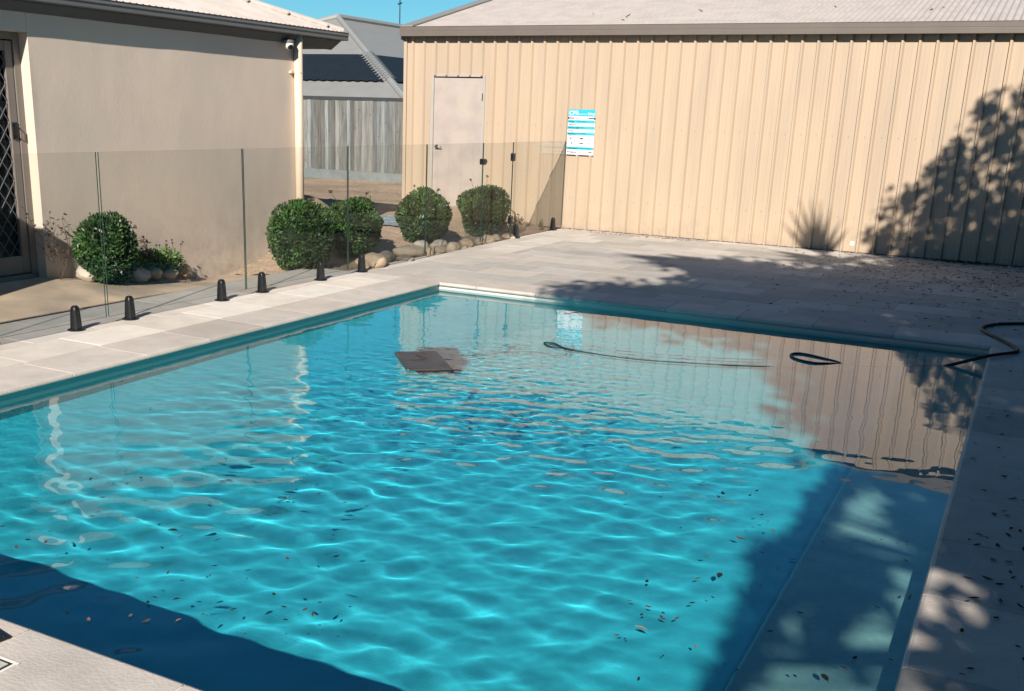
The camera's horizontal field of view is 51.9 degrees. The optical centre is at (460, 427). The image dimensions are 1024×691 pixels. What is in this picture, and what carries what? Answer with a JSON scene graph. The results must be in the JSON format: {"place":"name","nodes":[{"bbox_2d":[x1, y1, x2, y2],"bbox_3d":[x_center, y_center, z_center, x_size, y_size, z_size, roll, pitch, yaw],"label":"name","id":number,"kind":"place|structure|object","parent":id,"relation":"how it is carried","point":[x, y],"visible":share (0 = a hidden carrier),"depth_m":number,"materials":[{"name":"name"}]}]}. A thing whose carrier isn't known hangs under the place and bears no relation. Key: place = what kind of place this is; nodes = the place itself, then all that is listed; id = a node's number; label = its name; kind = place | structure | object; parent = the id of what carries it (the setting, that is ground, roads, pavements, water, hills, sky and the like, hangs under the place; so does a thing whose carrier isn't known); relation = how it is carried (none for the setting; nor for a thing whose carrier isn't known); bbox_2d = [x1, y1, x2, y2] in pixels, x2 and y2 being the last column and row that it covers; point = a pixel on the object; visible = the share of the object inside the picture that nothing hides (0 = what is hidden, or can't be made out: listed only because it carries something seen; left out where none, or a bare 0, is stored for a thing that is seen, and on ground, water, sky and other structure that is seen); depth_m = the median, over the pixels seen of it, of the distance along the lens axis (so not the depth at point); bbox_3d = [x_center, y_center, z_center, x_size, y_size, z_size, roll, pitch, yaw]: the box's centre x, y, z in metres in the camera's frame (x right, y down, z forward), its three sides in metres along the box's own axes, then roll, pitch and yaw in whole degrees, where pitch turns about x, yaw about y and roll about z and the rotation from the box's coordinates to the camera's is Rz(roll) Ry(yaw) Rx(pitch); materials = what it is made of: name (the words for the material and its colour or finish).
{"place":"outdoors","nodes":[
{"label":"outdoors","id":0,"kind":"place"},
{"bbox_2d":[0,630,9,641],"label":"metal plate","id":1,"kind":"object","parent":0,"point":[4,636],"visible":1,"depth_m":3.11,"materials":[{"name":"metal"}]},
{"bbox_2d":[0,274,257,322],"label":"path","id":2,"kind":"structure","parent":0,"point":[30,298],"depth_m":8.37,"materials":[{"name":"beige concrete"}]},
{"bbox_2d":[21,206,70,279],"bbox_3d":[-3.352,-1.518,8.602,0.302,0.614,0.488,0,17,-7],"label":"twiggy shrub","id":3,"kind":"object","parent":2,"relation":"on","point":[53,238],"visible":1,"depth_m":8.57,"materials":[{"name":"brown plant"}]},
{"bbox_2d":[76,265,96,281],"bbox_3d":[-3.146,-1.310,8.882,0.204,0.149,0.252,-6,18,-23],"label":"rock","id":4,"kind":"object","parent":2,"relation":"on","point":[83,274],"visible":0.56,"depth_m":8.79,"materials":[{"name":"beige stone"}]},
{"bbox_2d":[71,211,150,283],"bbox_3d":[-2.972,-1.511,8.843,0.591,0.638,0.596,10,19,27],"label":"bush","id":5,"kind":"object","parent":2,"relation":"on","point":[121,251],"visible":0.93,"depth_m":8.70,"materials":[{"name":"green plant"}]},
{"bbox_2d":[83,275,193,308],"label":"garden soil","id":6,"kind":"structure","parent":0,"point":[178,278],"depth_m":9.57,"materials":[{"name":"brown soil"}]},
{"bbox_2d":[128,267,150,282],"bbox_3d":[-2.844,-1.334,9.267,0.186,0.164,0.241,6,17,15],"label":"rock","id":7,"kind":"object","parent":6,"relation":"on","point":[142,275],"visible":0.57,"depth_m":9.20,"materials":[{"name":"beige stone"}]},
{"bbox_2d":[143,266,162,279],"bbox_3d":[-2.773,-1.391,9.440,0.227,0.143,0.174,12,19,30],"label":"rock","id":8,"kind":"object","parent":6,"relation":"on","point":[156,273],"visible":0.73,"depth_m":9.38,"materials":[{"name":"beige stone"}]},
{"bbox_2d":[126,239,185,271],"bbox_3d":[-2.799,-1.525,9.489,0.344,0.325,0.746,10,19,27],"label":"flowering plant","id":9,"kind":"object","parent":6,"relation":"on","point":[163,259],"visible":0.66,"depth_m":9.50,"materials":[{"name":"green plant"}]},
{"bbox_2d":[161,267,178,278],"bbox_3d":[-2.682,-1.409,9.630,0.216,0.116,0.158,-13,23,-41],"label":"rock","id":10,"kind":"object","parent":6,"relation":"on","point":[169,273],"visible":0.78,"depth_m":9.58,"materials":[{"name":"beige stone"}]},
{"bbox_2d":[178,267,188,277],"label":"rock","id":11,"kind":"object","parent":6,"relation":"on","point":[184,272],"visible":0.67,"depth_m":9.80,"materials":[{"name":"stone"}]},
{"bbox_2d":[0,168,379,323],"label":"ground","id":12,"kind":"structure","parent":0,"point":[304,178],"depth_m":28.03,"materials":[{"name":"soil"}]},
{"bbox_2d":[0,0,348,317],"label":"house","id":13,"kind":"structure","parent":12,"relation":"on","point":[139,85],"depth_m":9.46,"materials":[{"name":"paint"}]},
{"bbox_2d":[0,40,30,275],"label":"security door","id":14,"kind":"structure","parent":13,"relation":"in","point":[10,265],"depth_m":8.42,"materials":[{"name":"brown metal"}]},
{"bbox_2d":[282,40,293,49],"bbox_3d":[-1.776,-3.948,10.837,0.128,0.102,0.124,10,19,27],"label":"security camera","id":15,"kind":"object","parent":13,"relation":"attached to","point":[288,44],"visible":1,"depth_m":10.79,"materials":[{"name":"plastic"}]},
{"bbox_2d":[302,14,403,101],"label":"neighbouring house","id":16,"kind":"structure","parent":0,"point":[365,62],"depth_m":35.63,"materials":[{"name":"grey metal"}]},
{"bbox_2d":[398,0,401,23],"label":"antenna","id":17,"kind":"object","parent":16,"relation":"on","point":[400,2],"visible":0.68,"depth_m":44.92,"materials":[{"name":"grey metal"}]},
{"bbox_2d":[258,0,476,23],"label":"sky","id":18,"kind":"structure","parent":0,"point":[382,10],"materials":[{"name":"blue"}]},
{"bbox_2d":[380,215,398,225],"bbox_3d":[-0.955,-2.700,13.652,0.750,0.049,0.750,10,19,27],"label":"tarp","id":19,"kind":"object","parent":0,"point":[389,220],"visible":0.33,"depth_m":13.57,"materials":[{"name":"plastic"}]},
{"bbox_2d":[229,178,561,274],"bbox_3d":[-1.697,-3.865,17.206,7.980,0.719,12.784,10,19,27],"label":"garden bed","id":20,"kind":"object","parent":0,"point":[386,198],"visible":0.16,"depth_m":14.55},
{"bbox_2d":[265,196,335,270],"bbox_3d":[-1.573,-1.921,10.437,0.672,0.744,0.741,-7,19,-26],"label":"bush","id":21,"kind":"object","parent":20,"relation":"on","point":[302,235],"visible":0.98,"depth_m":10.25,"materials":[{"name":"green plant"}]},
{"bbox_2d":[303,99,402,182],"bbox_3d":[-3.611,-6.452,23.357,12.260,1.692,0.075,10,19,27],"label":"paling fence","id":22,"kind":"object","parent":20,"relation":"on","point":[363,130],"visible":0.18,"depth_m":22.66,"materials":[{"name":"grey wood"}]},
{"bbox_2d":[328,190,383,257],"bbox_3d":[-1.164,-2.185,11.270,0.683,0.710,0.709,-7,19,-27],"label":"bush","id":23,"kind":"object","parent":20,"relation":"on","point":[366,221],"visible":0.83,"depth_m":11.10,"materials":[{"name":"green plant"}]},
{"bbox_2d":[364,252,386,267],"bbox_3d":[-0.876,-1.694,10.728,0.257,0.196,0.442,3,17,3],"label":"rock","id":24,"kind":"object","parent":20,"relation":"on","point":[373,259],"visible":0.71,"depth_m":10.59,"materials":[{"name":"beige stone"}]},
{"bbox_2d":[379,250,395,261],"bbox_3d":[-0.813,-1.809,11.157,0.192,0.146,0.355,13,20,32],"label":"rock","id":25,"kind":"object","parent":20,"relation":"on","point":[390,255],"visible":0.52,"depth_m":11.11,"materials":[{"name":"grey stone"}]},
{"bbox_2d":[396,254,413,260],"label":"rock","id":26,"kind":"object","parent":20,"relation":"on","point":[407,258],"visible":0.73,"depth_m":11.16,"materials":[{"name":"beige stone"}]},
{"bbox_2d":[392,245,426,257],"bbox_3d":[-0.553,-1.925,11.553,0.420,0.163,0.222,-6,18,-24],"label":"rock","id":27,"kind":"object","parent":20,"relation":"on","point":[413,250],"visible":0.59,"depth_m":11.46,"materials":[{"name":"beige stone"}]},
{"bbox_2d":[413,240,428,247],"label":"rock","id":28,"kind":"object","parent":20,"relation":"on","point":[420,243],"visible":0.41,"depth_m":12.02,"materials":[{"name":"beige stone"}]},
{"bbox_2d":[394,184,452,243],"bbox_3d":[-0.459,-2.515,12.439,0.755,0.693,0.702,10,19,27],"label":"bush","id":29,"kind":"object","parent":20,"relation":"on","point":[410,215],"visible":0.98,"depth_m":12.29,"materials":[{"name":"green plant"}]},
{"bbox_2d":[426,247,433,255],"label":"rock","id":30,"kind":"object","parent":20,"relation":"on","point":[428,249],"visible":0.53,"depth_m":11.64,"materials":[{"name":"beige stone"}]},
{"bbox_2d":[430,239,447,247],"bbox_3d":[-0.247,-2.128,12.271,0.211,0.141,0.197,14,21,35],"label":"rock","id":31,"kind":"object","parent":20,"relation":"on","point":[441,242],"visible":0.59,"depth_m":12.20,"materials":[{"name":"beige stone"}]},
{"bbox_2d":[432,246,446,253],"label":"rock","id":32,"kind":"object","parent":20,"relation":"on","point":[436,249],"visible":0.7,"depth_m":11.82,"materials":[{"name":"beige stone"}]},
{"bbox_2d":[446,242,459,250],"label":"rock","id":33,"kind":"object","parent":20,"relation":"on","point":[450,245],"visible":0.72,"depth_m":12.13,"materials":[{"name":"beige stone"}]},
{"bbox_2d":[460,238,472,246],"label":"rock","id":34,"kind":"object","parent":20,"relation":"on","point":[464,241],"visible":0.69,"depth_m":12.46,"materials":[{"name":"beige stone"}]},
{"bbox_2d":[474,237,486,244],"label":"rock","id":35,"kind":"object","parent":20,"relation":"on","point":[481,242],"visible":0.67,"depth_m":12.75,"materials":[{"name":"beige stone"}]},
{"bbox_2d":[456,175,510,236],"bbox_3d":[0.270,-2.820,13.409,0.714,0.794,0.758,10,19,27],"label":"bush","id":36,"kind":"object","parent":20,"relation":"on","point":[495,211],"visible":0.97,"depth_m":13.26,"materials":[{"name":"green plant"}]},
{"bbox_2d":[483,234,494,242],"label":"rock","id":37,"kind":"object","parent":20,"relation":"on","point":[486,237],"visible":0.59,"depth_m":12.97,"materials":[{"name":"beige stone"}]},
{"bbox_2d":[492,234,501,241],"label":"rock","id":38,"kind":"object","parent":20,"relation":"on","point":[497,236],"visible":0.53,"depth_m":13.14,"materials":[{"name":"beige stone"}]},
{"bbox_2d":[502,233,515,238],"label":"rock","id":39,"kind":"object","parent":20,"relation":"on","point":[511,236],"visible":0.73,"depth_m":13.42,"materials":[{"name":"beige stone"}]},
{"bbox_2d":[502,214,524,231],"bbox_3d":[0.713,-2.781,14.212,0.350,0.295,0.459,10,19,27],"label":"dry weed","id":40,"kind":"object","parent":20,"relation":"on","point":[521,219],"visible":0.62,"depth_m":14.18,"materials":[{"name":"beige plant"}]},
{"bbox_2d":[0,273,1023,690],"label":"swimming pool","id":41,"kind":"structure","parent":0,"point":[942,651],"depth_m":4.69,"materials":[{"name":"stone"}]},
{"bbox_2d":[0,656,19,672],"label":"skimmer lid","id":42,"kind":"object","parent":41,"relation":"on","point":[6,664],"visible":1,"depth_m":2.97,"materials":[{"name":"plastic"}]},
{"bbox_2d":[0,288,987,690],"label":"water","id":43,"kind":"structure","parent":41,"relation":"in","point":[522,508],"depth_m":4.48,"materials":[{"name":"teal liquid"}]},
{"bbox_2d":[394,351,451,370],"bbox_3d":[-0.253,-0.447,6.977,0.300,0.035,0.510,-2,17,-13],"label":"floating pad","id":44,"kind":"object","parent":43,"relation":"on","point":[421,360],"visible":1,"depth_m":6.93,"materials":[{"name":"grey plastic"}]},
{"bbox_2d":[821,674,828,682],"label":"floating leaf","id":45,"kind":"object","parent":43,"relation":"on","point":[825,677],"visible":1,"depth_m":3.15,"materials":[{"name":"brown plant"}]},
{"bbox_2d":[0,228,1023,368],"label":"pool deck","id":46,"kind":"structure","parent":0,"point":[671,268],"depth_m":10.15,"materials":[{"name":"stone"}]},
{"bbox_2d":[2,141,565,337],"bbox_3d":[-1.220,-1.983,9.719,0.182,1.192,11.596,10,19,26],"label":"glass pool fence","id":47,"kind":"object","parent":46,"relation":"on","point":[76,321],"visible":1,"depth_m":8.69,"materials":[{"name":"clear glass"}]},
{"bbox_2d":[480,142,515,240],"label":"fence gate","id":48,"kind":"structure","parent":47,"relation":"attached to","point":[483,161],"depth_m":13.03,"materials":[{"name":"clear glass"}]},
{"bbox_2d":[95,228,1019,330],"bbox_3d":[2.325,-0.186,6.203,11.090,0.001,15.058,10,19,27],"label":"deck grout","id":49,"kind":"object","parent":46,"relation":"on","point":[736,278],"visible":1,"depth_m":10.95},
{"bbox_2d":[399,0,1023,266],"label":"shed","id":50,"kind":"structure","parent":46,"relation":"on","point":[888,127],"depth_m":13.45,"materials":[{"name":"beige metal"}]},
{"bbox_2d":[432,78,482,205],"bbox_3d":[-0.057,-4.073,15.365,0.808,1.974,0.096,10,19,27],"label":"door","id":51,"kind":"structure","parent":50,"relation":"in","point":[457,101],"depth_m":15.32,"materials":[{"name":"paint"}]},
{"bbox_2d":[566,109,595,155],"bbox_3d":[1.646,-4.043,14.384,0.397,0.599,0.008,10,19,27],"label":"safety sign","id":52,"kind":"object","parent":50,"relation":"attached to","point":[580,131],"visible":1,"depth_m":14.38,"materials":[{"name":"white plastic"}]},
{"bbox_2d":[562,228,875,254],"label":"dirt","id":53,"kind":"structure","parent":46,"relation":"on","point":[700,239],"depth_m":13.97,"materials":[{"name":"brown soil"}]},
{"bbox_2d":[543,322,1023,366],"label":"pool hose","id":54,"kind":"object","parent":46,"relation":"on","point":[1013,346],"visible":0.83,"depth_m":7.41,"materials":[{"name":"plastic"}]},
{"bbox_2d":[616,232,1023,334],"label":"leaf litter","id":55,"kind":"object","parent":46,"relation":"on","point":[952,260],"visible":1,"depth_m":11.64,"materials":[{"name":"brown plant"}]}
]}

